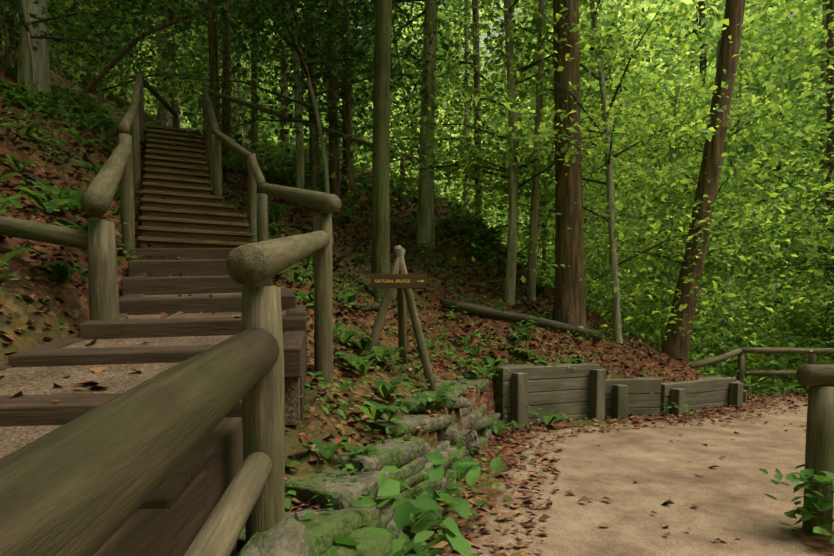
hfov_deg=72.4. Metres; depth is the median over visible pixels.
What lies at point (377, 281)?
sign lettering
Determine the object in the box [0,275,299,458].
gravel stair treads
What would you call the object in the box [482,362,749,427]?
timber retaining wall
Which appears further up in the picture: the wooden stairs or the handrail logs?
the wooden stairs
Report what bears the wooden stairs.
on the ground
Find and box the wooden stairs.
[137,124,251,248]
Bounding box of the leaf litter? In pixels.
[0,85,833,555]
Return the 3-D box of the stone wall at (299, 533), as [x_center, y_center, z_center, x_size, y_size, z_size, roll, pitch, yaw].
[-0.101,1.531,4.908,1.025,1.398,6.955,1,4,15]
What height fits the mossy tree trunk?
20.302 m
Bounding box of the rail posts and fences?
[0,74,833,555]
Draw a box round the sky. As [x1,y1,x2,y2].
[190,0,821,75]
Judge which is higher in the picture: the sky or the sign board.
the sky
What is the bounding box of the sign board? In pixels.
[371,274,426,288]
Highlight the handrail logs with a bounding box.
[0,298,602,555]
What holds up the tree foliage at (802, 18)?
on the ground
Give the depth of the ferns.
7.46 m
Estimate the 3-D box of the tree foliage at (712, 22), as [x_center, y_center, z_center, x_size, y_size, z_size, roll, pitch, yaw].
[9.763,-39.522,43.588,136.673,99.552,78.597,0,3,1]
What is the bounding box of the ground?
[0,1,833,555]
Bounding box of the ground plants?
[0,75,833,555]
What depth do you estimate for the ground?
5.70 m
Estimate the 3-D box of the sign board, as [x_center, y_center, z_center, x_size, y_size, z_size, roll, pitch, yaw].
[-0.187,0.033,5.912,0.581,0.156,0.022,0,3,-2]
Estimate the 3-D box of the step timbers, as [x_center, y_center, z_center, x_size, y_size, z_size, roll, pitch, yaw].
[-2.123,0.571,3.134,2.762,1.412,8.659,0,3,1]
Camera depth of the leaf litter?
7.30 m
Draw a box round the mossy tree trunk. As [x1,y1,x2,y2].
[371,0,391,302]
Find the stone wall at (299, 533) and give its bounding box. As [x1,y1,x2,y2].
[235,371,500,555]
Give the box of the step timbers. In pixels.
[0,248,306,555]
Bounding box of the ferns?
[0,60,808,555]
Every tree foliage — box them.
[0,0,815,242]
[48,0,833,389]
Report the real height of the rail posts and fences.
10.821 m
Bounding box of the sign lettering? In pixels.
[375,280,409,282]
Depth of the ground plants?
4.38 m

